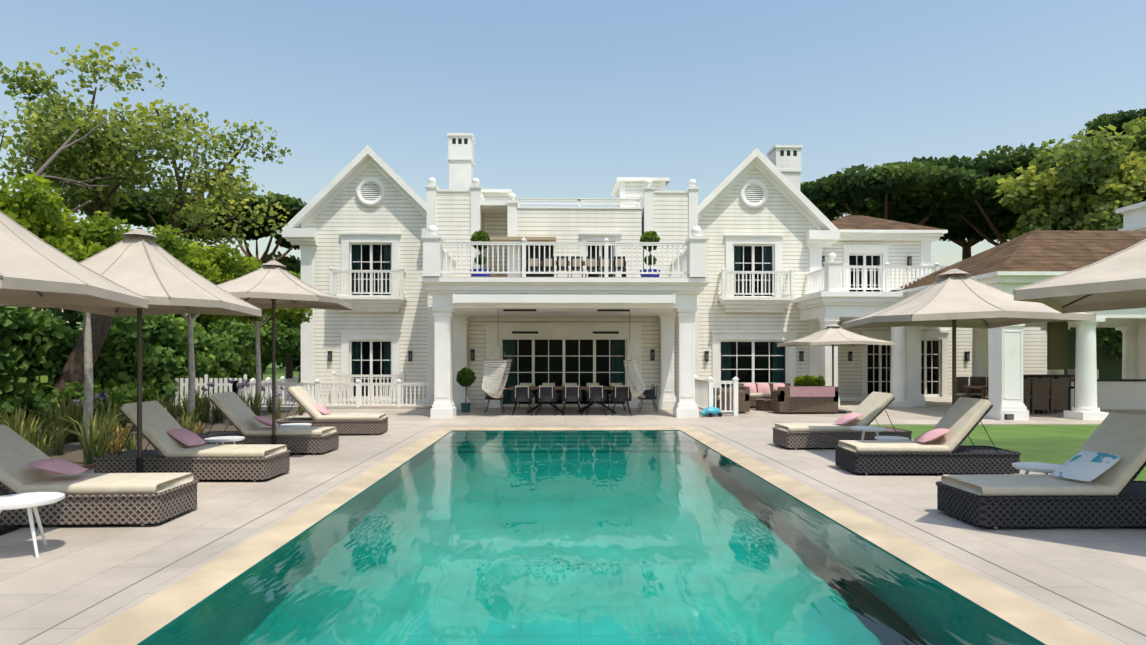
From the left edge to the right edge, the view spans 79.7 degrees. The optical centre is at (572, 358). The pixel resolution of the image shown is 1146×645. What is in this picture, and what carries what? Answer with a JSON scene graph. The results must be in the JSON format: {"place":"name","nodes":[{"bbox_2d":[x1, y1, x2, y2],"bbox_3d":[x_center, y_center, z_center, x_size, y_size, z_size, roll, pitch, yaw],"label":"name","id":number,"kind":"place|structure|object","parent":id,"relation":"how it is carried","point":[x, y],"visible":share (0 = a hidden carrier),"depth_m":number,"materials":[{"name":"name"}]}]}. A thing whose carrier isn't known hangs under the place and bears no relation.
{"place":"outdoors","nodes":[
{"label":"outdoors","id":0,"kind":"place"},
{"bbox_2d":[111,188,247,246],"bbox_3d":[-23.951,-4.337,42.026,10.519,12.078,11.895,0,0,-1],"label":"pine","id":1,"kind":"object","parent":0,"point":[130,214],"depth_m":39.32,"materials":[{"name":"green plant"}]},
{"bbox_2d":[162,192,307,380],"bbox_3d":[-18.164,-3.801,39.698,9.786,11.008,10.446,0,0,-1],"label":"pine","id":2,"kind":"object","parent":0,"point":[293,206],"depth_m":38.27,"materials":[{"name":"green plant"}]},
{"bbox_2d":[0,398,1145,644],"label":"deck paving","id":3,"kind":"structure","parent":0,"point":[70,584],"depth_m":6.24,"materials":[{"name":"stone"}]},
{"bbox_2d":[0,492,64,557],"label":"side table","id":4,"kind":"object","parent":3,"relation":"on","point":[31,500],"visible":1,"depth_m":5.60,"materials":[{"name":"white"}]},
{"bbox_2d":[0,211,148,535],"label":"umbrella","id":5,"kind":"object","parent":3,"relation":"on","point":[34,268],"visible":1,"depth_m":6.28,"materials":[{"name":"beige fabric"}]},
{"bbox_2d":[0,425,198,525],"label":"lounger","id":6,"kind":"object","parent":3,"relation":"on","point":[142,499],"visible":0.88,"depth_m":6.53,"materials":[{"name":"beige fabric"}]},
{"bbox_2d":[27,459,87,474],"bbox_3d":[-5.078,1.072,6.776,0.420,0.130,0.420,18,-5,-15],"label":"pillow","id":7,"kind":"object","parent":6,"relation":"on","point":[58,466],"visible":1,"depth_m":6.67,"materials":[{"name":"pink fabric"}]},
{"bbox_2d":[0,228,261,472],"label":"umbrella","id":8,"kind":"object","parent":3,"relation":"on","point":[139,261],"visible":0.65,"depth_m":8.50,"materials":[{"name":"beige fabric"}]},
{"bbox_2d":[93,401,290,481],"bbox_3d":[-5.087,1.095,9.256,2.286,1.014,0.836,0,0,0],"label":"lounger","id":9,"kind":"object","parent":3,"relation":"on","point":[170,453],"visible":0.88,"depth_m":8.90,"materials":[{"name":"beige fabric"}]},
{"bbox_2d":[167,428,206,445],"bbox_3d":[-5.254,1.072,9.343,0.400,0.130,0.400,32,4,7],"label":"pillow","id":10,"kind":"object","parent":9,"relation":"on","point":[185,436],"visible":0.98,"depth_m":9.26,"materials":[{"name":"pink fabric"}]},
{"bbox_2d":[204,436,244,443],"bbox_3d":[-5.339,1.414,10.521,0.560,0.384,0.560,0,0,-38],"label":"side table","id":11,"kind":"object","parent":3,"relation":"on","point":[223,439],"visible":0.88,"depth_m":10.43,"materials":[{"name":"white"}]},
{"bbox_2d":[196,392,339,454],"bbox_3d":[-5.255,1.095,11.763,2.286,1.014,0.836,0,0,1],"label":"lounger","id":12,"kind":"object","parent":3,"relation":"on","point":[234,409],"visible":0.73,"depth_m":11.42,"materials":[{"name":"beige fabric"}]},
{"bbox_2d":[253,416,278,426],"bbox_3d":[-5.224,1.072,11.684,0.440,0.130,0.440,26,-9,-19],"label":"pillow","id":13,"kind":"object","parent":12,"relation":"on","point":[263,420],"visible":0.83,"depth_m":11.54,"materials":[{"name":"pink fabric"}]},
{"bbox_2d":[216,259,353,455],"bbox_3d":[-4.905,-0.008,11.251,2.056,3.220,2.056,0,0,-3],"label":"umbrella","id":14,"kind":"object","parent":3,"relation":"on","point":[273,284],"visible":0.83,"depth_m":10.97,"materials":[{"name":"beige fabric"}]},
{"bbox_2d":[280,423,311,426],"bbox_3d":[-5.296,1.435,13.123,0.560,0.344,0.560,0,0,-19],"label":"side table","id":15,"kind":"object","parent":3,"relation":"on","point":[297,425],"visible":0.71,"depth_m":13.08,"materials":[{"name":"white"}]},
{"bbox_2d":[171,374,433,408],"bbox_3d":[-8.658,1.067,22.505,8.366,1.070,4.968,0,0,33],"label":"white fence","id":16,"kind":"object","parent":3,"relation":"on","point":[282,381],"visible":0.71,"depth_m":21.78,"materials":[{"name":"wood"}]},
{"bbox_2d":[276,386,387,434],"bbox_3d":[-5.144,1.095,14.578,2.286,1.014,0.836,0,0,-4],"label":"lounger","id":17,"kind":"object","parent":3,"relation":"on","point":[374,423],"visible":0.77,"depth_m":14.23,"materials":[{"name":"beige fabric"}]},
{"bbox_2d":[314,403,330,413],"bbox_3d":[-5.400,1.072,14.691,0.400,0.130,0.400,34,2,2],"label":"pillow","id":18,"kind":"object","parent":17,"relation":"on","point":[321,408],"visible":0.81,"depth_m":14.60,"materials":[{"name":"pink fabric"}]},
{"bbox_2d":[456,367,475,412],"bbox_3d":[-3.175,0.929,20.378,0.580,1.347,0.585,0,0,-1],"label":"potted topiary","id":19,"kind":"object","parent":3,"relation":"on","point":[465,377],"depth_m":20.24,"materials":[{"name":"green plant"}]},
{"bbox_2d":[484,384,504,413],"bbox_3d":[-2.299,1.184,20.190,0.561,0.844,0.578,0,0,-1],"label":"dining chair","id":20,"kind":"object","parent":3,"relation":"on","point":[489,398],"visible":0.58,"depth_m":19.99,"materials":[{"name":"grey wicker"}]},
{"bbox_2d":[512,386,532,415],"bbox_3d":[-1.431,1.184,19.359,0.578,0.844,0.561,0,0,-1],"label":"dining chair","id":21,"kind":"object","parent":3,"relation":"on","point":[522,393],"visible":1,"depth_m":19.12,"materials":[{"name":"grey fabric"}]},
{"bbox_2d":[515,383,534,409],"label":"dining chair","id":22,"kind":"object","parent":3,"relation":"on","point":[525,384],"visible":0.29,"depth_m":21.20,"materials":[{"name":"grey wicker"}]},
{"bbox_2d":[536,386,557,415],"bbox_3d":[-0.731,1.184,19.374,0.578,0.844,0.561,0,0,6],"label":"dining chair","id":23,"kind":"object","parent":3,"relation":"on","point":[546,393],"visible":0.98,"depth_m":19.14,"materials":[{"name":"grey fabric"}]},
{"bbox_2d":[538,383,556,410],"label":"dining chair","id":24,"kind":"object","parent":3,"relation":"on","point":[548,384],"visible":0.08,"depth_m":21.22,"materials":[{"name":"grey wicker"}]},
{"bbox_2d":[561,383,578,409],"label":"dining chair","id":25,"kind":"object","parent":3,"relation":"on","point":[570,384],"visible":0.12,"depth_m":21.24,"materials":[{"name":"grey wicker"}]},
{"bbox_2d":[507,386,634,413],"bbox_3d":[-0.050,1.233,20.239,3.700,0.782,1.100,0,0,-1],"label":"dining table","id":26,"kind":"object","parent":3,"relation":"on","point":[582,388],"visible":0.35,"depth_m":19.98,"materials":[{"name":"brown wood"}]},
{"bbox_2d":[562,386,581,415],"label":"dining chair","id":27,"kind":"object","parent":3,"relation":"on","point":[571,393],"visible":0.98,"depth_m":19.15,"materials":[{"name":"grey fabric"}]},
{"bbox_2d":[137,430,1045,644],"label":"pool basin","id":28,"kind":"object","parent":3,"relation":"in","point":[592,430],"visible":0.06,"depth_m":6.06,"materials":[{"name":"tile"}]},
{"bbox_2d":[139,430,1042,644],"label":"pool water","id":29,"kind":"structure","parent":28,"relation":"in","point":[651,537],"depth_m":5.41,"materials":[{"name":"teal liquid"}]},
{"bbox_2d":[70,427,1114,644],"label":"pool coping","id":30,"kind":"object","parent":28,"relation":"on","point":[140,622],"visible":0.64,"depth_m":5.42,"materials":[{"name":"stone"}]},
{"bbox_2d":[584,383,603,410],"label":"dining chair","id":31,"kind":"object","parent":3,"relation":"on","point":[587,384],"visible":0.27,"depth_m":21.24,"materials":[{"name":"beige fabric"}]},
{"bbox_2d":[586,385,606,415],"bbox_3d":[0.669,1.184,19.405,0.578,0.844,0.561,0,0,6],"label":"dining chair","id":32,"kind":"object","parent":3,"relation":"on","point":[596,393],"visible":0.98,"depth_m":19.17,"materials":[{"name":"black fabric"}]},
{"bbox_2d":[607,383,624,410],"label":"dining chair","id":33,"kind":"object","parent":3,"relation":"on","point":[611,384],"visible":0.29,"depth_m":21.26,"materials":[{"name":"grey wicker"}]},
{"bbox_2d":[611,385,631,415],"bbox_3d":[1.369,1.184,19.420,0.578,0.844,0.561,0,0,0],"label":"dining chair","id":34,"kind":"object","parent":3,"relation":"on","point":[620,392],"visible":0.98,"depth_m":19.19,"materials":[{"name":"black fabric"}]},
{"bbox_2d":[637,384,657,412],"bbox_3d":[2.200,1.184,20.288,0.561,0.844,0.578,0,0,-1],"label":"dining chair","id":35,"kind":"object","parent":3,"relation":"on","point":[651,394],"visible":0.9,"depth_m":20.07,"materials":[{"name":"black fabric"}]},
{"bbox_2d":[282,133,1046,417],"bbox_3d":[4.173,-3.623,26.947,28.865,10.450,17.570,0,0,-1],"label":"villa","id":36,"kind":"object","parent":3,"relation":"on","point":[758,254],"depth_m":24.20,"materials":[{"name":"beige"}]},
{"bbox_2d":[470,230,490,276],"bbox_3d":[-2.571,-2.872,19.090,0.588,1.428,0.607,0,0,-1],"label":"potted plant","id":37,"kind":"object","parent":36,"relation":"on","point":[480,235],"depth_m":18.94,"materials":[{"name":"green plant"}]},
{"bbox_2d":[482,346,512,397],"bbox_3d":[-2.134,-0.128,18.856,0.900,2.460,0.553,0,0,24],"label":"hanging chair","id":38,"kind":"object","parent":36,"relation":"hanging from","point":[493,365],"visible":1,"depth_m":18.85,"materials":[{"name":"white fabric"}]},
{"bbox_2d":[526,256,625,276],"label":"balcony chairs","id":39,"kind":"object","parent":36,"relation":"on","point":[573,263],"visible":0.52,"depth_m":20.23,"materials":[{"name":"black metal"}]},
{"bbox_2d":[623,346,645,397],"bbox_3d":[1.723,-0.128,19.038,0.552,2.460,0.900,0,0,14],"label":"hanging chair","id":40,"kind":"object","parent":36,"relation":"hanging from","point":[633,390],"visible":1,"depth_m":19.14,"materials":[{"name":"white fabric"}]},
{"bbox_2d":[640,231,660,276],"bbox_3d":[2.156,-2.867,19.193,0.598,1.419,0.584,0,0,-1],"label":"potted plant","id":41,"kind":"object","parent":36,"relation":"on","point":[649,236],"depth_m":19.05,"materials":[{"name":"green plant"}]},
{"bbox_2d":[701,407,721,416],"bbox_3d":[3.793,1.470,18.909,0.620,0.264,0.390,0,0,-21],"label":"toy car","id":42,"kind":"object","parent":3,"relation":"on","point":[711,411],"visible":1,"depth_m":18.78,"materials":[{"name":"teal plastic"}]},
{"bbox_2d":[713,385,741,406],"bbox_3d":[4.780,1.187,21.244,0.820,0.730,0.800,0,0,9],"label":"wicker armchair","id":43,"kind":"object","parent":3,"relation":"on","point":[714,394],"visible":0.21,"depth_m":20.97,"materials":[{"name":"brown wicker"}]},
{"bbox_2d":[716,386,749,411],"bbox_3d":[4.702,1.187,20.242,0.820,0.730,0.800,0,0,-1],"label":"wicker armchair","id":44,"kind":"object","parent":3,"relation":"on","point":[743,398],"visible":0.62,"depth_m":19.86,"materials":[{"name":"brown wicker"}]},
{"bbox_2d":[732,383,790,406],"bbox_3d":[6.208,1.187,22.276,1.920,0.730,0.820,0,0,-1],"label":"outdoor sofa","id":45,"kind":"object","parent":3,"relation":"on","point":[757,395],"depth_m":21.89,"materials":[{"name":"beige fabric"}]},
{"bbox_2d":[744,383,756,392],"bbox_3d":[5.711,0.982,22.115,0.400,0.400,0.130,0,-27,-1],"label":"sofa pillow","id":46,"kind":"object","parent":45,"relation":"on","point":[752,386],"visible":0.56,"depth_m":22.10,"materials":[{"name":"pink fabric"}]},
{"bbox_2d":[757,383,769,392],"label":"sofa pillow","id":47,"kind":"object","parent":45,"relation":"on","point":[763,387],"visible":0.9,"depth_m":22.12,"materials":[{"name":"pink fabric"}]},
{"bbox_2d":[773,383,784,389],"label":"sofa pillow","id":48,"kind":"object","parent":45,"relation":"on","point":[776,385],"visible":0.5,"depth_m":22.15,"materials":[{"name":"pink fabric"}]},
{"bbox_2d":[753,398,771,410],"bbox_3d":[6.032,1.432,21.171,0.900,0.340,0.900,0,0,-1],"label":"coffee table","id":49,"kind":"object","parent":3,"relation":"on","point":[763,404],"visible":0.56,"depth_m":20.92,"materials":[{"name":"brown wicker"}]},
{"bbox_2d":[770,386,838,411],"bbox_3d":[6.756,1.177,20.081,1.720,0.750,0.832,0,0,-1],"label":"wicker sofa","id":50,"kind":"object","parent":3,"relation":"on","point":[805,399],"visible":1,"depth_m":19.67,"materials":[{"name":"brown wicker"}]},
{"bbox_2d":[777,323,894,412],"bbox_3d":[7.710,0.277,20.358,2.476,2.650,2.476,0,0,-4],"label":"umbrella","id":51,"kind":"object","parent":3,"relation":"on","point":[832,334],"visible":0.92,"depth_m":19.80,"materials":[{"name":"beige fabric"}]},
{"bbox_2d":[772,391,911,449],"bbox_3d":[4.846,1.109,12.433,2.286,0.986,0.836,0,0,-3],"label":"lounger","id":52,"kind":"object","parent":3,"relation":"on","point":[872,406],"visible":0.83,"depth_m":12.08,"materials":[{"name":"beige fabric"}]},
{"bbox_2d":[833,413,862,423],"bbox_3d":[4.943,1.082,12.356,0.420,0.130,0.420,-26,3,-7],"label":"pillow","id":53,"kind":"object","parent":52,"relation":"on","point":[847,418],"visible":1,"depth_m":12.24,"materials":[{"name":"pink fabric"}]},
{"bbox_2d":[850,426,885,439],"bbox_3d":[4.942,1.384,11.495,0.560,0.444,0.560,0,0,-10],"label":"side table","id":54,"kind":"object","parent":3,"relation":"on","point":[863,429],"visible":0.88,"depth_m":11.38,"materials":[{"name":"white"}]},
{"bbox_2d":[874,436,908,439],"bbox_3d":[5.036,1.429,10.847,0.500,0.354,0.500,0,0,27],"label":"side table","id":55,"kind":"object","parent":3,"relation":"on","point":[889,438],"visible":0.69,"depth_m":10.79,"materials":[{"name":"white"}]},
{"bbox_2d":[834,397,1020,474],"bbox_3d":[4.979,1.082,9.736,2.286,1.040,0.836,0,0,1],"label":"lounger","id":56,"kind":"object","parent":3,"relation":"on","point":[948,452],"visible":0.94,"depth_m":9.37,"materials":[{"name":"beige fabric"}]},
{"bbox_2d":[914,428,950,442],"bbox_3d":[5.062,1.082,9.678,0.420,0.130,0.420,-26,-4,8],"label":"pillow","id":57,"kind":"object","parent":56,"relation":"on","point":[932,434],"visible":1,"depth_m":9.56,"materials":[{"name":"pink fabric"}]},
{"bbox_2d":[842,268,1095,405],"bbox_3d":[5.766,0.117,10.383,2.456,2.970,2.456,0,0,1],"label":"umbrella","id":58,"kind":"object","parent":3,"relation":"on","point":[954,298],"visible":0.85,"depth_m":9.86,"materials":[{"name":"beige fabric"}]},
{"bbox_2d":[889,201,1145,419],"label":"gazebo outdoor kitchen","id":59,"kind":"object","parent":3,"relation":"on","point":[1081,391],"visible":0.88,"depth_m":19.31,"materials":[{"name":"white paint"}]},
{"bbox_2d":[1012,462,1060,473],"bbox_3d":[5.158,1.394,7.549,0.560,0.424,0.560,0,0,-43],"label":"side table","id":60,"kind":"object","parent":3,"relation":"on","point":[1045,468],"visible":0.56,"depth_m":7.50,"materials":[{"name":"white"}]},
{"bbox_2d":[935,413,1145,528],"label":"lounger","id":61,"kind":"object","parent":3,"relation":"on","point":[1114,495],"visible":0.98,"depth_m":6.44,"materials":[{"name":"beige fabric"}]},
{"bbox_2d":[1051,451,1121,481],"bbox_3d":[5.026,1.052,6.726,0.460,0.130,0.460,-32,5,-8],"label":"pillow","id":62,"kind":"object","parent":61,"relation":"on","point":[1088,466],"visible":1,"depth_m":6.65,"materials":[{"name":"white fabric"}]},
{"bbox_2d":[1013,239,1145,312],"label":"umbrella","id":63,"kind":"object","parent":3,"relation":"on","point":[1116,281],"visible":1,"depth_m":5.94,"materials":[{"name":"beige fabric"}]},
{"bbox_2d":[0,0,1145,329],"label":"sky","id":64,"kind":"structure","parent":0,"point":[556,98],"materials":[{"name":"blue"}]},
{"bbox_2d":[263,362,1145,480],"bbox_3d":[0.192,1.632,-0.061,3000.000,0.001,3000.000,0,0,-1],"label":"lawn","id":65,"kind":"structure","parent":0,"point":[1058,444],"depth_m":14.15,"materials":[{"name":"green plant"}]},
{"bbox_2d":[0,306,255,423],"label":"hedge","id":66,"kind":"object","parent":65,"relation":"on","point":[231,355],"depth_m":20.07,"materials":[{"name":"green plant"}]},
{"bbox_2d":[14,272,300,372],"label":"distant tree line","id":67,"kind":"object","parent":65,"relation":"on","point":[72,317],"depth_m":78.65,"materials":[{"name":"green plant"}]},
{"bbox_2d":[38,410,306,470],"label":"plant bed soil","id":68,"kind":"structure","parent":65,"relation":"on","point":[74,454],"depth_m":13.99,"materials":[{"name":"brown soil"}]},
{"bbox_2d":[0,170,68,236],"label":"pleached tree","id":69,"kind":"object","parent":68,"relation":"on","point":[18,207],"visible":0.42,"depth_m":10.07,"materials":[{"name":"green plant"}]},
{"bbox_2d":[0,111,122,215],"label":"bare tree","id":70,"kind":"object","parent":68,"relation":"on","point":[50,160],"visible":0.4,"depth_m":13.90,"materials":[{"name":"brown plant"}]},
{"bbox_2d":[0,379,162,427],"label":"bed shrubs","id":71,"kind":"object","parent":68,"relation":"on","point":[124,393],"visible":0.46,"depth_m":15.76,"materials":[{"name":"green plant"}]},
{"bbox_2d":[21,195,191,441],"bbox_3d":[-8.794,-0.522,12.384,2.298,4.353,4.088,0,0,-1],"label":"pleached tree","id":72,"kind":"object","parent":68,"relation":"on","point":[64,233],"depth_m":12.27,"materials":[{"name":"green plant"}]},
{"bbox_2d":[0,41,291,421],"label":"tree","id":73,"kind":"object","parent":68,"relation":"on","point":[46,143],"depth_m":16.95,"materials":[{"name":"green plant"}]},
{"bbox_2d":[0,385,303,464],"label":"bed grasses","id":74,"kind":"object","parent":68,"relation":"on","point":[59,426],"visible":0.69,"depth_m":12.60,"materials":[{"name":"green plant"}]},
{"bbox_2d":[73,379,290,406],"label":"bed flowers","id":75,"kind":"object","parent":68,"relation":"on","point":[210,384],"visible":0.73,"depth_m":18.14,"materials":[{"name":"plant"}]},
{"bbox_2d":[97,390,281,418],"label":"plants","id":76,"kind":"object","parent":68,"relation":"on","point":[269,409],"visible":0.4,"depth_m":18.44,"materials":[{"name":"plant"}]},
{"bbox_2d":[107,407,305,453],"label":"plants","id":77,"kind":"object","parent":68,"relation":"on","point":[116,447],"visible":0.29,"depth_m":12.21,"materials":[{"name":"green plant"}]},
{"bbox_2d":[171,241,253,419],"bbox_3d":[-8.774,-0.540,15.810,2.286,4.389,3.941,0,0,-1],"label":"pleached tree","id":78,"kind":"object","parent":68,"relation":"on","point":[215,265],"depth_m":15.69,"materials":[{"name":"green plant"}]},
{"bbox_2d":[222,256,312,415],"bbox_3d":[-8.863,-0.554,19.320,2.263,4.417,3.949,0,0,-1],"label":"pleached tree","id":79,"kind":"object","parent":68,"relation":"on","point":[284,314],"depth_m":19.29,"materials":[{"name":"plant"}]},
{"bbox_2d":[146,313,220,330],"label":"tree","id":80,"kind":"object","parent":65,"relation":"on","point":[204,322],"visible":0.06,"depth_m":32.24,"materials":[{"name":"green plant"}]},
{"bbox_2d":[200,315,299,369],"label":"tree","id":81,"kind":"object","parent":65,"relation":"on","point":[218,327],"visible":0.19,"depth_m":33.39,"materials":[{"name":"green plant"}]},
{"bbox_2d":[230,251,300,378],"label":"tree","id":82,"kind":"object","parent":65,"relation":"on","point":[292,263],"depth_m":41.11,"materials":[{"name":"green plant"}]},
{"bbox_2d":[248,263,300,382],"bbox_3d":[-14.397,-1.614,35.562,6.152,6.652,6.053,0,0,-1],"label":"tree","id":83,"kind":"object","parent":65,"relation":"on","point":[288,339],"depth_m":33.42,"materials":[{"name":"green plant"}]},
{"bbox_2d":[800,161,1011,227],"bbox_3d":[18.972,-4.763,41.586,13.665,12.930,14.233,0,0,-1],"label":"pine","id":84,"kind":"object","parent":65,"relation":"on","point":[863,191],"depth_m":36.70,"materials":[{"name":"green plant"}]},
{"bbox_2d":[846,143,1126,259],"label":"pine","id":85,"kind":"object","parent":65,"relation":"on","point":[1002,162],"depth_m":40.35,"materials":[{"name":"green plant"}]},
{"bbox_2d":[874,159,1132,245],"bbox_3d":[25.485,-4.343,39.478,14.542,12.090,16.439,0,0,-1],"label":"pine","id":86,"kind":"object","parent":65,"relation":"on","point":[910,207],"depth_m":39.80,"materials":[{"name":"green plant"}]},
{"bbox_2d":[992,116,1145,244],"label":"bright tree","id":87,"kind":"object","parent":65,"relation":"on","point":[1037,203],"visible":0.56,"depth_m":32.37,"materials":[{"name":"green plant"}]},
{"bbox_2d":[1064,327,1122,378],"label":"shrubs","id":88,"kind":"object","parent":65,"relation":"on","point":[1108,367],"depth_m":29.41,"materials":[{"name":"green plant"}]},
{"bbox_2d":[793,374,825,385],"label":"potted fern leaves","id":89,"kind":"object","parent":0,"point":[807,380],"visible":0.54,"depth_m":21.82,"materials":[{"name":"green plant"}]},
{"bbox_2d":[989,209,1021,216],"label":"pine","id":90,"kind":"object","parent":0,"point":[1002,212],"depth_m":43.45,"materials":[{"name":"green plant"}]},
{"bbox_2d":[1050,138,1141,154],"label":"pine","id":91,"kind":"object","parent":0,"point":[1066,145],"depth_m":42.16,"materials":[{"name":"green plant"}]},
{"bbox_2d":[1077,108,1145,142],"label":"pine","id":92,"kind":"object","parent":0,"point":[1119,118],"visible":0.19,"depth_m":40.57,"materials":[{"name":"green plant"}]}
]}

